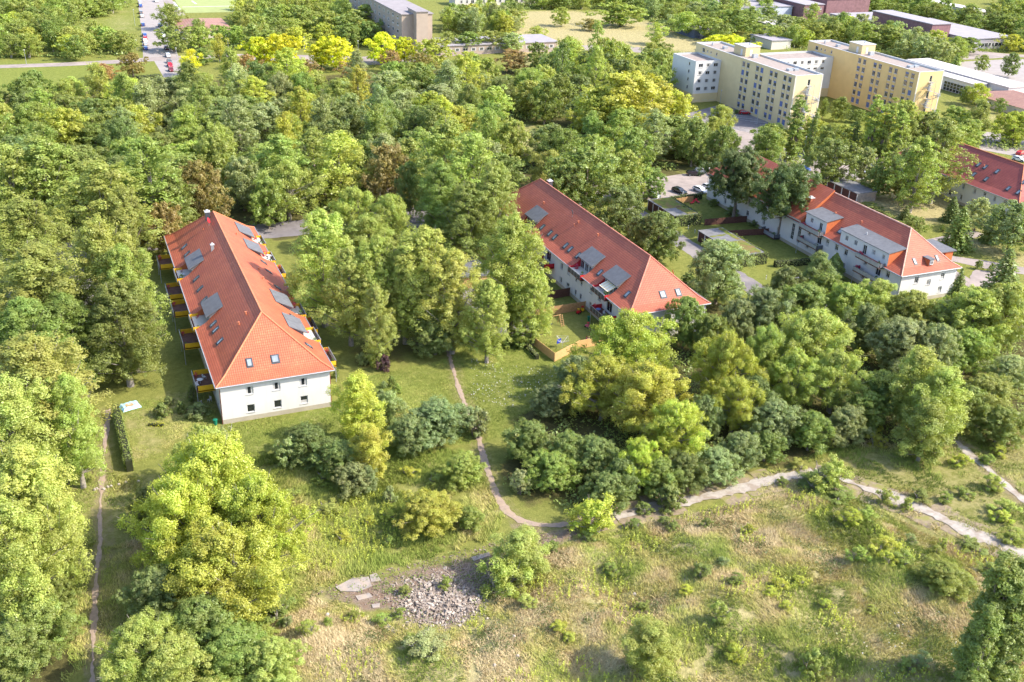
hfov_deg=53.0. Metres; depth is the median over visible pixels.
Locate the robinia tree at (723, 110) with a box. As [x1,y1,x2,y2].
[702,104,737,128]
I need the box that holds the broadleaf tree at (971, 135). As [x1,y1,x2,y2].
[933,125,985,148]
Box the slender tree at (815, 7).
[803,2,820,22]
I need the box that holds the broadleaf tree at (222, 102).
[199,95,250,131]
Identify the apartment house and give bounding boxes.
[156,209,336,423]
[498,178,710,338]
[705,155,962,300]
[899,138,1023,226]
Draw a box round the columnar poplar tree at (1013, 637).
[985,555,1023,681]
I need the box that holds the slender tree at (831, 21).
[821,15,839,40]
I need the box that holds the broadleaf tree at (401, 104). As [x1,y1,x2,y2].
[387,97,412,135]
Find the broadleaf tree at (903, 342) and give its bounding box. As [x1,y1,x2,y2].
[862,314,944,373]
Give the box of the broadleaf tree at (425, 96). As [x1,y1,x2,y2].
[409,90,445,110]
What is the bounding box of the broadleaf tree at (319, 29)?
[312,22,339,41]
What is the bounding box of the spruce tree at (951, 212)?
[938,196,960,224]
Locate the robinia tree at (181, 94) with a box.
[159,86,203,116]
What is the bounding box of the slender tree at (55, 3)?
[41,0,66,16]
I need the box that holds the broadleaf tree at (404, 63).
[400,61,415,72]
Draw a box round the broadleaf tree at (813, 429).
[787,410,835,455]
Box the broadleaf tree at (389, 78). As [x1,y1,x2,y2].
[365,70,419,104]
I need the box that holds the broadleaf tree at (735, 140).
[708,128,741,156]
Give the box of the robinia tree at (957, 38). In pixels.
[946,36,972,59]
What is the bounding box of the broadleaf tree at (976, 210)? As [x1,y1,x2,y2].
[965,197,991,230]
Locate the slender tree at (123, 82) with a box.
[107,72,137,105]
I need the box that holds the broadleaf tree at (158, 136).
[137,131,178,153]
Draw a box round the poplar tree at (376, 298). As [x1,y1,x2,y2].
[355,284,400,361]
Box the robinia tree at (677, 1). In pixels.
[662,0,684,8]
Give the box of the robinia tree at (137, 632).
[90,605,185,681]
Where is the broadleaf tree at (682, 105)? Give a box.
[652,88,706,130]
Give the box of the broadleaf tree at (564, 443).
[543,429,592,473]
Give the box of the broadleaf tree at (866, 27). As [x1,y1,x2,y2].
[845,21,883,41]
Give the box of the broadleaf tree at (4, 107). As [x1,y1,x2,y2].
[0,102,22,125]
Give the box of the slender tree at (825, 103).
[819,97,829,117]
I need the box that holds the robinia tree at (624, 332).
[566,306,681,382]
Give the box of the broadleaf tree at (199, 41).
[179,25,215,47]
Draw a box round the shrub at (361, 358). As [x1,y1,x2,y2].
[355,351,368,365]
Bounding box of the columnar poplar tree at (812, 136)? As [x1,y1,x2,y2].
[801,108,820,166]
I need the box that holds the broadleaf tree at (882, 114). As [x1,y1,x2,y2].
[863,112,897,138]
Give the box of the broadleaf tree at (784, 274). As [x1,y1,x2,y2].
[762,264,807,308]
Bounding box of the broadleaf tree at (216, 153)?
[189,132,243,183]
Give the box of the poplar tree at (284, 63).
[258,47,317,100]
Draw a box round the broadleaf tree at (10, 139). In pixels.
[0,134,45,149]
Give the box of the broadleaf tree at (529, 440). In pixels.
[501,416,553,463]
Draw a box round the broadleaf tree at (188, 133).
[165,125,201,151]
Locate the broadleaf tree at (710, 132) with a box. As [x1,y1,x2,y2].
[680,128,715,157]
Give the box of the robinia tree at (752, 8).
[741,5,762,25]
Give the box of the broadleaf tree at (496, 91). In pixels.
[474,85,514,119]
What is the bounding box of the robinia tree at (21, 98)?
[12,90,51,113]
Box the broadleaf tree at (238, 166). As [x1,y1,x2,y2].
[207,154,260,210]
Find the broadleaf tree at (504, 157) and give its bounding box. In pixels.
[483,152,524,194]
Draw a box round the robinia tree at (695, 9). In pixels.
[685,5,705,19]
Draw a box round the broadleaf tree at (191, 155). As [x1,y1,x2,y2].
[156,151,206,183]
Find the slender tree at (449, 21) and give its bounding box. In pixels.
[440,5,456,31]
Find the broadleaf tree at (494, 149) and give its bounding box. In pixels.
[452,137,512,168]
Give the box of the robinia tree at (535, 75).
[511,67,544,97]
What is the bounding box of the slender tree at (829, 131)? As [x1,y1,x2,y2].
[814,123,849,152]
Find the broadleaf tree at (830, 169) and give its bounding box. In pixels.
[803,137,868,182]
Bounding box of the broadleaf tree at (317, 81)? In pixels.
[306,74,326,96]
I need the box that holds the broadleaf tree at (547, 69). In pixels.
[536,64,558,82]
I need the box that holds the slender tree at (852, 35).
[846,16,862,43]
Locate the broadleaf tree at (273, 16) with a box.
[258,6,282,27]
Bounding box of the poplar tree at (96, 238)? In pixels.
[58,212,152,353]
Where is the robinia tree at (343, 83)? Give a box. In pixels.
[320,80,363,97]
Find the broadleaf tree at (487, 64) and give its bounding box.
[472,57,505,85]
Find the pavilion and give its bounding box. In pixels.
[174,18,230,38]
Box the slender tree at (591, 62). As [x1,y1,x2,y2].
[585,49,606,84]
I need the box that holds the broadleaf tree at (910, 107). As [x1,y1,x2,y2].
[887,100,926,138]
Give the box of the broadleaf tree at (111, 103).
[87,96,138,122]
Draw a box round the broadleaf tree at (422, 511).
[391,487,463,540]
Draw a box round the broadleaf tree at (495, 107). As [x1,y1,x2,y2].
[474,98,506,131]
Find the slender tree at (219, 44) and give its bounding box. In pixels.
[208,33,229,61]
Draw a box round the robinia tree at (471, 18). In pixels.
[461,14,489,33]
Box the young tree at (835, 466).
[803,453,854,493]
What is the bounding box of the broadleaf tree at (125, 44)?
[103,30,138,52]
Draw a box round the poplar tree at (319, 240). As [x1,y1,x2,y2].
[282,207,356,327]
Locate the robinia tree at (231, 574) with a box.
[153,514,312,631]
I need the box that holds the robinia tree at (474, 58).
[462,51,481,80]
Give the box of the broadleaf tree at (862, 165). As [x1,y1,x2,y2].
[849,146,881,183]
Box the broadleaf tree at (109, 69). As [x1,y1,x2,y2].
[86,63,120,79]
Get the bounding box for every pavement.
[0,54,240,67]
[163,0,184,14]
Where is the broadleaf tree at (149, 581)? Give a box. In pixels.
[111,562,185,629]
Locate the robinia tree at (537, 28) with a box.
[524,25,548,34]
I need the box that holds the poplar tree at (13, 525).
[0,493,78,623]
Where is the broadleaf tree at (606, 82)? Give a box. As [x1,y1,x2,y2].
[601,79,622,93]
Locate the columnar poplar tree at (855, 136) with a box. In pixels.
[848,117,861,154]
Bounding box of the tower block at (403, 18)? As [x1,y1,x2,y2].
[349,0,433,53]
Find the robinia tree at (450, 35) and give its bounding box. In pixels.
[435,31,460,44]
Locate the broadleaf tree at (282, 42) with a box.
[250,33,317,63]
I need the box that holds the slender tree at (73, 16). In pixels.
[65,0,82,27]
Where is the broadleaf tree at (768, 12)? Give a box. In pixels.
[756,7,778,20]
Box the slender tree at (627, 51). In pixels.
[613,44,636,69]
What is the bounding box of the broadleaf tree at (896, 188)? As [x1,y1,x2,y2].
[873,151,921,198]
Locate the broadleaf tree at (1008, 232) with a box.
[969,199,1023,252]
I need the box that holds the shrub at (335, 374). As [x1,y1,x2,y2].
[331,368,338,377]
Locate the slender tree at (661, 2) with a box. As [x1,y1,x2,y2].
[655,0,670,15]
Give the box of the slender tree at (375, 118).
[357,103,399,149]
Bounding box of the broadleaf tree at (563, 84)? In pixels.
[541,71,578,111]
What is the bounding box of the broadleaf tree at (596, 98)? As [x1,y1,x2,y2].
[561,84,628,135]
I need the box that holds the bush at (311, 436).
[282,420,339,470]
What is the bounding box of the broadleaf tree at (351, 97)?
[337,92,370,134]
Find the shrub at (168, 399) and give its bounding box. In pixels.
[164,395,173,406]
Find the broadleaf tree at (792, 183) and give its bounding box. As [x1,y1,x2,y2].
[748,161,825,234]
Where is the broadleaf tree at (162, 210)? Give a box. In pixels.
[139,201,191,254]
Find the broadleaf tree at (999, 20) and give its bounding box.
[987,15,1023,32]
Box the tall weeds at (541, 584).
[260,486,1023,681]
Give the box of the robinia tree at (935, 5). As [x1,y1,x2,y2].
[921,2,944,18]
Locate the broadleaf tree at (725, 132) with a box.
[706,125,741,167]
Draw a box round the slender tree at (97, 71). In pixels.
[81,60,115,107]
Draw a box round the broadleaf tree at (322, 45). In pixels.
[309,40,331,67]
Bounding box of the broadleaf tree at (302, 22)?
[277,18,310,32]
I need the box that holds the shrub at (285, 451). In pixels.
[271,435,306,470]
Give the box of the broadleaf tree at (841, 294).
[821,282,871,334]
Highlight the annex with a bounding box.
[381,34,557,54]
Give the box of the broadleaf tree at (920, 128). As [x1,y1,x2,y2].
[910,111,941,140]
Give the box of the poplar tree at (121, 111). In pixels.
[104,105,144,139]
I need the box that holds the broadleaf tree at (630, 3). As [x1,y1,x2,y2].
[624,0,647,9]
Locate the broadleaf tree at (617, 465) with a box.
[604,454,641,501]
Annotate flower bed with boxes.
[148,421,164,426]
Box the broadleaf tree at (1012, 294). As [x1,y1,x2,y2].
[973,282,1023,354]
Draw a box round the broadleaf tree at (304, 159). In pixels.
[292,145,329,178]
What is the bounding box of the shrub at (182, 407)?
[174,400,188,413]
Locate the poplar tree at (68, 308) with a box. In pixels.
[34,289,108,386]
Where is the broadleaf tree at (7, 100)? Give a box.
[0,89,15,108]
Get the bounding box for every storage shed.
[676,24,711,37]
[743,17,785,30]
[750,33,791,49]
[928,0,989,15]
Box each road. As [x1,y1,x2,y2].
[2,210,426,264]
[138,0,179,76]
[241,45,643,64]
[577,468,799,530]
[578,150,902,204]
[629,206,763,294]
[772,132,1023,179]
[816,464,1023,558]
[927,230,981,243]
[949,50,1023,59]
[951,256,1023,273]
[955,272,970,286]
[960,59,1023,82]
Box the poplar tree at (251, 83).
[233,75,275,108]
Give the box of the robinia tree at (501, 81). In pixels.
[481,75,520,105]
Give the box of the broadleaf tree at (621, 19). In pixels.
[583,1,648,26]
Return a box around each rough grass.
[61,467,151,681]
[236,442,505,625]
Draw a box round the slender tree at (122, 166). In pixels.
[112,160,141,203]
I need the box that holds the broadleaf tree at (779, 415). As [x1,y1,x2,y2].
[740,394,809,447]
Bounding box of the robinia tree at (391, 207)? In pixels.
[366,193,416,250]
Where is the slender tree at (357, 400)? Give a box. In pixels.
[325,368,387,443]
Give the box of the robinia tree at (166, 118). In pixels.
[156,109,204,133]
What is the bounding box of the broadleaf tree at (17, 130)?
[0,124,29,138]
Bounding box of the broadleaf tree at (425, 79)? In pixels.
[400,65,440,92]
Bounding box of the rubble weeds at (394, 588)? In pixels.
[328,531,558,623]
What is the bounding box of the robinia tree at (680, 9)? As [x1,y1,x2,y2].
[660,4,686,14]
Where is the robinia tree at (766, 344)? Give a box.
[739,322,791,384]
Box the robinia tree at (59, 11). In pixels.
[49,7,70,21]
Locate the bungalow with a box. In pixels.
[969,90,1023,112]
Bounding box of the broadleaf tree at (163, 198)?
[143,178,195,220]
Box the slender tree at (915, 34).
[901,26,929,50]
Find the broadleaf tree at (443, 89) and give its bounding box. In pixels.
[413,83,461,104]
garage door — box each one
[648,201,652,211]
[653,204,657,211]
[698,232,704,243]
[827,182,833,188]
[834,184,841,194]
[841,188,848,197]
[849,191,856,200]
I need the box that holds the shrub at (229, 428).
[220,424,233,439]
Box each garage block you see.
[647,197,697,222]
[697,227,764,256]
[827,178,877,202]
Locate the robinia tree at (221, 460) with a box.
[146,424,279,547]
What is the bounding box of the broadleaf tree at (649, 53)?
[644,47,672,73]
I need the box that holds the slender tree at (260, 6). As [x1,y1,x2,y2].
[254,0,272,13]
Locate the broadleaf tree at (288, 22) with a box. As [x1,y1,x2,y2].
[271,17,300,34]
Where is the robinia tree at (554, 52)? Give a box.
[538,50,571,72]
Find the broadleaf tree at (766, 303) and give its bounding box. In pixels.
[729,283,795,334]
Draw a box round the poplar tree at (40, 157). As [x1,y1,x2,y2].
[0,134,93,234]
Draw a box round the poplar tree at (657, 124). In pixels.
[634,108,675,164]
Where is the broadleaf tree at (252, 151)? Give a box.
[228,142,276,183]
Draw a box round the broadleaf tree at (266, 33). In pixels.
[256,30,281,47]
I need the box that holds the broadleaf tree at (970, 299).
[930,284,1012,353]
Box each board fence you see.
[523,325,605,361]
[534,301,585,316]
[547,288,569,298]
[676,195,693,202]
[704,216,746,225]
[728,228,768,235]
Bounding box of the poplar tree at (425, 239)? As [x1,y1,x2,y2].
[389,224,468,345]
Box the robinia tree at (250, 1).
[240,0,254,11]
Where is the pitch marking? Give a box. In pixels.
[173,1,211,9]
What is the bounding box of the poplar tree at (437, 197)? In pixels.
[413,158,459,246]
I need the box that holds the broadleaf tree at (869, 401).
[841,389,889,433]
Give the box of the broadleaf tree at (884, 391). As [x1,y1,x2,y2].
[859,369,902,420]
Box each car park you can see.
[643,129,760,152]
[685,104,778,133]
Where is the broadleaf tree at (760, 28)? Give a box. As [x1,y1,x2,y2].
[743,23,775,40]
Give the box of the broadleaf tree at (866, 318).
[837,301,899,355]
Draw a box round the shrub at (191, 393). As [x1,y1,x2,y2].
[186,385,196,401]
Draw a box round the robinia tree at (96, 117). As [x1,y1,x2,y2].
[73,111,116,143]
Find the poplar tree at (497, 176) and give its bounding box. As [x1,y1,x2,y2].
[469,158,521,255]
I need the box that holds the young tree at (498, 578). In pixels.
[475,552,533,600]
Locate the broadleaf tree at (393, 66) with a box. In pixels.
[373,60,412,89]
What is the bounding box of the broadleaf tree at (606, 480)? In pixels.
[578,469,635,514]
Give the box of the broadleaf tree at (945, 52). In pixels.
[925,41,960,62]
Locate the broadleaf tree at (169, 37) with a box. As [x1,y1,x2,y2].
[152,24,195,51]
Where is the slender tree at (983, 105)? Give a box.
[968,98,990,136]
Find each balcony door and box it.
[547,251,550,261]
[607,301,611,312]
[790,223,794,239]
[863,244,866,254]
[875,268,880,276]
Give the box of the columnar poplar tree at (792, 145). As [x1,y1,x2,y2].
[783,94,812,161]
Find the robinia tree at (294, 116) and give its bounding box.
[265,113,310,145]
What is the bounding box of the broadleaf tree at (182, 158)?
[165,152,209,193]
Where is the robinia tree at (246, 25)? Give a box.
[239,21,261,37]
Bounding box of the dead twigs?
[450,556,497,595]
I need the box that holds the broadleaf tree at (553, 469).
[522,448,584,493]
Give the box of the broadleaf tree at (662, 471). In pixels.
[638,452,688,500]
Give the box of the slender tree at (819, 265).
[797,249,838,283]
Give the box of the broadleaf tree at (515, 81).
[494,74,518,100]
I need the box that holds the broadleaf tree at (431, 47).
[413,38,456,67]
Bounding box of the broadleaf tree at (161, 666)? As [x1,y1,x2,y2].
[111,627,231,681]
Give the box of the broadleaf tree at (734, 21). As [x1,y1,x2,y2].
[711,8,760,32]
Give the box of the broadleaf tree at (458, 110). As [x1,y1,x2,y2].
[449,105,477,146]
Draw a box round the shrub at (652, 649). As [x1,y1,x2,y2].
[618,613,683,681]
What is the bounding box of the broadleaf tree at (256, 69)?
[243,59,272,85]
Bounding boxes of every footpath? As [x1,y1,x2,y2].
[89,409,110,681]
[446,350,616,527]
[815,468,1023,558]
[956,441,1023,502]
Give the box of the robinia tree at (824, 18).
[814,12,831,29]
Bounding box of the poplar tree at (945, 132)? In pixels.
[898,116,978,203]
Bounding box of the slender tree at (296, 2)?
[290,0,302,11]
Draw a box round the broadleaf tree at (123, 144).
[101,136,153,161]
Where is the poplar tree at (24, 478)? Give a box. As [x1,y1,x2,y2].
[0,440,92,596]
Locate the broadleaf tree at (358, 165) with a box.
[324,148,381,188]
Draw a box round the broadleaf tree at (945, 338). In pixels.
[914,321,963,367]
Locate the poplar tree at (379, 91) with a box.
[359,82,399,141]
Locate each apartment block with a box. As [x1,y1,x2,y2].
[670,52,720,102]
[695,41,822,129]
[760,51,833,96]
[807,40,943,122]
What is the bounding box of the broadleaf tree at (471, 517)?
[455,504,484,533]
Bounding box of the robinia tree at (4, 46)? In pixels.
[0,33,28,57]
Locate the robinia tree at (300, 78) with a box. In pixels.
[280,71,322,98]
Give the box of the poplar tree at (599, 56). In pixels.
[579,44,609,87]
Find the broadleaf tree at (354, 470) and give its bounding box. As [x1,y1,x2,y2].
[329,461,372,499]
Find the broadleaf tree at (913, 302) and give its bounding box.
[879,289,938,335]
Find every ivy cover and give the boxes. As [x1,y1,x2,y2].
[671,197,701,226]
[733,233,767,266]
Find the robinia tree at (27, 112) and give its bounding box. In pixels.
[6,100,58,137]
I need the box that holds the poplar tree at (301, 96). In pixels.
[283,85,313,134]
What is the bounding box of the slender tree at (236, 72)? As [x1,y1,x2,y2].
[224,63,250,96]
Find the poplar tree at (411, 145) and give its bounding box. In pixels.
[390,137,433,198]
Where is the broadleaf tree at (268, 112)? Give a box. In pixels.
[232,101,283,151]
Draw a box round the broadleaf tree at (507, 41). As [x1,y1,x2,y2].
[499,32,525,50]
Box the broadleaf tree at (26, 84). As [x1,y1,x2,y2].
[0,76,45,111]
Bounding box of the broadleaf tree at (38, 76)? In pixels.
[18,69,53,107]
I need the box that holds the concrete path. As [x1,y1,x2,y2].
[613,468,812,519]
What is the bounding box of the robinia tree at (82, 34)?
[71,31,100,50]
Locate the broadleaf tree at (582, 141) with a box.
[566,134,621,184]
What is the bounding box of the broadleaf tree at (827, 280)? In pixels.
[802,273,841,309]
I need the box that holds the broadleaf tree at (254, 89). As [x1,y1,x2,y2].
[224,79,275,99]
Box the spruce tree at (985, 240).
[977,212,999,245]
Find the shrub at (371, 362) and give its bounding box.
[366,352,377,367]
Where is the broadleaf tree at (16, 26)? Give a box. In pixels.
[0,22,25,46]
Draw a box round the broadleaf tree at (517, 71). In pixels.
[509,67,532,86]
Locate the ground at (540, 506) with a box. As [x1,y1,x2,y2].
[0,0,1023,681]
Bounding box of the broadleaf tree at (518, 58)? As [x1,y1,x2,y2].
[494,48,528,71]
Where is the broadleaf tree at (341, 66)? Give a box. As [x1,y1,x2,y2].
[334,61,369,78]
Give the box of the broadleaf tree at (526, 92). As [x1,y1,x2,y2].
[512,79,554,115]
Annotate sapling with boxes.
[118,512,136,527]
[234,612,265,627]
[256,595,296,625]
[257,621,280,641]
[281,488,300,499]
[281,615,292,627]
[294,619,319,638]
[297,508,316,524]
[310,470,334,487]
[314,497,342,519]
[323,616,332,626]
[332,527,352,544]
[343,610,362,621]
[361,514,376,525]
[371,612,391,626]
[380,510,396,520]
[382,534,395,547]
[392,607,405,620]
[398,466,420,477]
[398,585,412,595]
[403,632,415,647]
[426,472,443,486]
[437,574,453,590]
[507,576,528,594]
[517,592,537,608]
[548,540,559,552]
[548,619,567,632]
[562,631,575,642]
[578,530,598,542]
[604,561,619,575]
[625,517,643,531]
[633,600,649,611]
[635,501,655,515]
[659,516,673,526]
[665,519,680,532]
[679,583,692,595]
[691,561,712,578]
[699,517,713,527]
[709,600,731,625]
[716,556,730,567]
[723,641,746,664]
[725,571,744,586]
[739,523,755,533]
[762,585,776,597]
[771,577,788,589]
[776,476,788,487]
[778,600,793,611]
[789,457,807,472]
[792,575,809,585]
[796,469,834,496]
[819,598,833,609]
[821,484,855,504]
[824,439,834,448]
[834,506,863,526]
[844,544,871,561]
[851,504,878,522]
[863,533,903,555]
[865,432,888,448]
[865,603,878,615]
[868,418,882,433]
[875,487,899,507]
[879,550,899,566]
[890,548,915,567]
[895,656,915,676]
[900,496,913,512]
[905,533,917,545]
[908,649,932,669]
[909,488,929,503]
[928,544,945,555]
[937,537,946,551]
[938,491,953,504]
[947,453,974,466]
[953,486,975,500]
[957,534,988,559]
[965,567,977,576]
[973,558,996,574]
[978,453,996,464]
[983,471,1006,493]
[984,497,1022,514]
[988,508,1015,523]
[989,442,1007,458]
[996,525,1023,547]
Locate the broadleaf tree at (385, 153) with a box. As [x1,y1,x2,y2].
[357,141,409,203]
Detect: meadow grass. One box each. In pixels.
[247,488,1023,681]
[757,431,1023,560]
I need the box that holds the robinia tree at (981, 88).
[962,82,991,106]
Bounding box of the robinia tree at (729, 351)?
[687,329,769,398]
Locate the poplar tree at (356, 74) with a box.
[344,64,371,114]
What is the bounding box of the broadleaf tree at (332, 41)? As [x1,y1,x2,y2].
[307,35,354,69]
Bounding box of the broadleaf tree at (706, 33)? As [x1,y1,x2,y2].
[691,16,733,38]
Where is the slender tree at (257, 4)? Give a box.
[255,0,271,10]
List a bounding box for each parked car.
[671,186,687,194]
[686,170,701,175]
[692,185,706,192]
[739,110,750,114]
[1011,155,1023,161]
[1015,150,1023,155]
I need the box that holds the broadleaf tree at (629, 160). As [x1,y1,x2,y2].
[605,148,652,198]
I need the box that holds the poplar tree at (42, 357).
[0,330,116,467]
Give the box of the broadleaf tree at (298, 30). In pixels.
[285,26,311,44]
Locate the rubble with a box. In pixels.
[385,565,494,630]
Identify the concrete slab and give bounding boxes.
[335,577,371,591]
[356,593,372,600]
[370,573,380,581]
[372,603,379,607]
[471,552,490,560]
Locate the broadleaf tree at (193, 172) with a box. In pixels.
[177,159,234,222]
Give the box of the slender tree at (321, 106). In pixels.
[302,93,348,137]
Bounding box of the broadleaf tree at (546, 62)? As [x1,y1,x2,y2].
[535,55,564,74]
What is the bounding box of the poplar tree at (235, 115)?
[218,94,260,156]
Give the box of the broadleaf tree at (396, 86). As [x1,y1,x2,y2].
[371,83,414,103]
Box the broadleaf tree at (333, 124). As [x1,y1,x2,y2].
[311,118,359,145]
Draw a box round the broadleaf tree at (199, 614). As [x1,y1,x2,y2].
[155,590,241,648]
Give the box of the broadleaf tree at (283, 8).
[275,4,294,24]
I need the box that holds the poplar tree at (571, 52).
[554,37,583,74]
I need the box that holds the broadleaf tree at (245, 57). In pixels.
[236,53,263,72]
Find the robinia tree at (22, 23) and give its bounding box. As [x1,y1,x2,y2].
[2,18,39,34]
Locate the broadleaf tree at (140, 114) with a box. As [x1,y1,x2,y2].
[112,104,163,136]
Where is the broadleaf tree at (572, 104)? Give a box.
[561,93,607,123]
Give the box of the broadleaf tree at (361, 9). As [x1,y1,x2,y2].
[347,4,374,26]
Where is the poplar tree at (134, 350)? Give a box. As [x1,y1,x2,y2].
[79,277,172,387]
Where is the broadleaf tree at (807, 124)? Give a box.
[787,117,826,145]
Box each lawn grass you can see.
[122,391,215,471]
[226,333,569,455]
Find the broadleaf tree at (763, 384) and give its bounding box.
[743,373,780,422]
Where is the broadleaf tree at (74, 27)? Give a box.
[53,24,78,34]
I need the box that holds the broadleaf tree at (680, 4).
[665,3,689,11]
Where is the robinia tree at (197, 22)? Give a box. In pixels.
[186,17,208,34]
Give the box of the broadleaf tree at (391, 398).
[372,390,409,424]
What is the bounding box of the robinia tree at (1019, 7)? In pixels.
[1014,2,1023,15]
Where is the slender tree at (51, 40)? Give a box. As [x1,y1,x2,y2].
[40,17,60,51]
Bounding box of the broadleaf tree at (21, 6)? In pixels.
[3,0,45,21]
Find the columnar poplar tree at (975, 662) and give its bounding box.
[950,601,1005,681]
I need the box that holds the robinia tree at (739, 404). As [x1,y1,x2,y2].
[696,371,766,432]
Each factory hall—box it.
[700,0,824,19]
[810,0,869,16]
[829,10,1014,49]
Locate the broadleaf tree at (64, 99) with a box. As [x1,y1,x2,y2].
[52,93,84,120]
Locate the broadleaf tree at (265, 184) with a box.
[247,175,297,228]
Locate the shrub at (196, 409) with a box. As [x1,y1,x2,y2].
[183,401,211,420]
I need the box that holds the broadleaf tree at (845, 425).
[826,402,874,447]
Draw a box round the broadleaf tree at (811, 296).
[778,281,832,334]
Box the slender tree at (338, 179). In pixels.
[312,129,372,206]
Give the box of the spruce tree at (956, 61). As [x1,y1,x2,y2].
[951,53,961,66]
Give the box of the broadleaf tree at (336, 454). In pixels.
[307,439,359,481]
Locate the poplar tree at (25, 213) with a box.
[0,197,83,289]
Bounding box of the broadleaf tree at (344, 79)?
[323,76,365,99]
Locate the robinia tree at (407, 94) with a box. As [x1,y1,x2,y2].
[385,89,427,109]
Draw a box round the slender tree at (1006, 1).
[997,0,1020,11]
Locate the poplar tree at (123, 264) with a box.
[92,242,172,371]
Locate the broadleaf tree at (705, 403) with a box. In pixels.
[690,394,728,440]
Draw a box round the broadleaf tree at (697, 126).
[671,115,715,166]
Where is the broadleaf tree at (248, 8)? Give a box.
[233,3,260,23]
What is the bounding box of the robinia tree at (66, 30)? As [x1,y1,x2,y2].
[54,25,91,46]
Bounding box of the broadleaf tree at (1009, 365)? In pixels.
[978,354,1023,389]
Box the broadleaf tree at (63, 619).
[0,591,92,664]
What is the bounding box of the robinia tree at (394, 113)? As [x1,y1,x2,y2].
[367,100,405,139]
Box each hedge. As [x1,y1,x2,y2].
[111,404,134,472]
[136,73,160,80]
[513,328,538,359]
[670,193,702,199]
[773,257,811,267]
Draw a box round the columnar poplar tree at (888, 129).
[874,97,899,159]
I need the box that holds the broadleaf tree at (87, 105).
[69,97,112,121]
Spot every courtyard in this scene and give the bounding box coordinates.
[0,257,104,445]
[383,223,526,339]
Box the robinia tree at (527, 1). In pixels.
[522,0,537,6]
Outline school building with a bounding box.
[449,0,536,4]
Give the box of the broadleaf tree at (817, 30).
[806,22,833,39]
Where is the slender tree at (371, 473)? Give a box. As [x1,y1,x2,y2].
[359,465,378,493]
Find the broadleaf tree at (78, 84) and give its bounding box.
[48,76,92,101]
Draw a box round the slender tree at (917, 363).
[874,342,943,428]
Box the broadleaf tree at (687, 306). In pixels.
[659,295,706,350]
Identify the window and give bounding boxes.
[245,386,253,395]
[247,404,255,412]
[272,382,280,390]
[274,400,281,408]
[299,378,307,386]
[300,395,307,404]
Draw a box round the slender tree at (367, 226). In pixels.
[346,213,399,267]
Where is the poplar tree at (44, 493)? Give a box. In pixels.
[24,479,96,591]
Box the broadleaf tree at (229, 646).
[187,611,277,681]
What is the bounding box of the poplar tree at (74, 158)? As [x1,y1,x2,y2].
[35,143,106,226]
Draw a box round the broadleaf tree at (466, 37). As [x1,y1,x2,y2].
[456,31,483,47]
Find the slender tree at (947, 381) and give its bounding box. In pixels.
[904,360,976,443]
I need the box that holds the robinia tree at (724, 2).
[715,0,738,5]
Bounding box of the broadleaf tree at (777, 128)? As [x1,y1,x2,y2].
[749,123,788,158]
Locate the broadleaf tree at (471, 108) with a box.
[455,104,480,131]
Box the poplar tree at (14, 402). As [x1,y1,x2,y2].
[0,371,76,497]
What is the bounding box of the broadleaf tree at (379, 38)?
[362,32,402,64]
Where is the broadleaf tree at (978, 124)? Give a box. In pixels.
[955,118,990,144]
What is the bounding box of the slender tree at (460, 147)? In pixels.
[454,130,481,183]
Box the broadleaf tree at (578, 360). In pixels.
[552,354,599,406]
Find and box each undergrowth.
[0,0,1023,325]
[503,307,1023,510]
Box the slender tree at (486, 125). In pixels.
[470,114,501,144]
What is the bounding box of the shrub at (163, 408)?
[153,402,172,419]
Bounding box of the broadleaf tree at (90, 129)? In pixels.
[65,120,115,158]
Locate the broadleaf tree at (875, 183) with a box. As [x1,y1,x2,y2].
[859,165,894,195]
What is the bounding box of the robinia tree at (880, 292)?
[850,277,907,322]
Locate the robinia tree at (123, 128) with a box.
[96,116,139,157]
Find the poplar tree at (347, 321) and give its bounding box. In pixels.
[316,245,371,348]
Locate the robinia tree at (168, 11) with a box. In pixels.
[149,3,190,25]
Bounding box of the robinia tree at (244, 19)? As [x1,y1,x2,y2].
[238,14,252,32]
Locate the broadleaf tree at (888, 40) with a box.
[858,24,909,46]
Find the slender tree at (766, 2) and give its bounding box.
[759,0,777,13]
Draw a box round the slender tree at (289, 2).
[280,0,293,11]
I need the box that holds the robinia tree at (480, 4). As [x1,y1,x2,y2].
[474,0,487,13]
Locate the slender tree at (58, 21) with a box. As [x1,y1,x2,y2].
[44,16,69,48]
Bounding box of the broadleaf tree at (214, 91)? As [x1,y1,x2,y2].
[189,86,232,118]
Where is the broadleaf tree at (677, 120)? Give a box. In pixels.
[651,114,689,153]
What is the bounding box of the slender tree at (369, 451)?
[346,423,396,478]
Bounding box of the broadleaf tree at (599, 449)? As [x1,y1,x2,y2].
[566,433,618,480]
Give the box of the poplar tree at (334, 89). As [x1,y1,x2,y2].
[316,77,358,116]
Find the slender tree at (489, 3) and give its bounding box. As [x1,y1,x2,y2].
[485,0,495,14]
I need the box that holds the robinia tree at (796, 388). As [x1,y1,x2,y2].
[765,346,831,407]
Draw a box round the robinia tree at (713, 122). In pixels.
[705,116,724,137]
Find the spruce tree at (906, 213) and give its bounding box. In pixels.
[897,205,910,220]
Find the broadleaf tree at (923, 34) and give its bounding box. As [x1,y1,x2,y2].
[897,31,928,49]
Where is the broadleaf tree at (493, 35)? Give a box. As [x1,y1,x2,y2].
[474,30,507,45]
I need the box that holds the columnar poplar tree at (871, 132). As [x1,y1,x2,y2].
[861,94,886,159]
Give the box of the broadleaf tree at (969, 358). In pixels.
[944,325,1001,374]
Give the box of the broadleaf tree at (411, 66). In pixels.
[405,62,440,87]
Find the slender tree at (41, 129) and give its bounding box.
[25,121,60,148]
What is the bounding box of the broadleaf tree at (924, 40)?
[910,35,937,58]
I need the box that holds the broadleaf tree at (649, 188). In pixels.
[630,165,668,199]

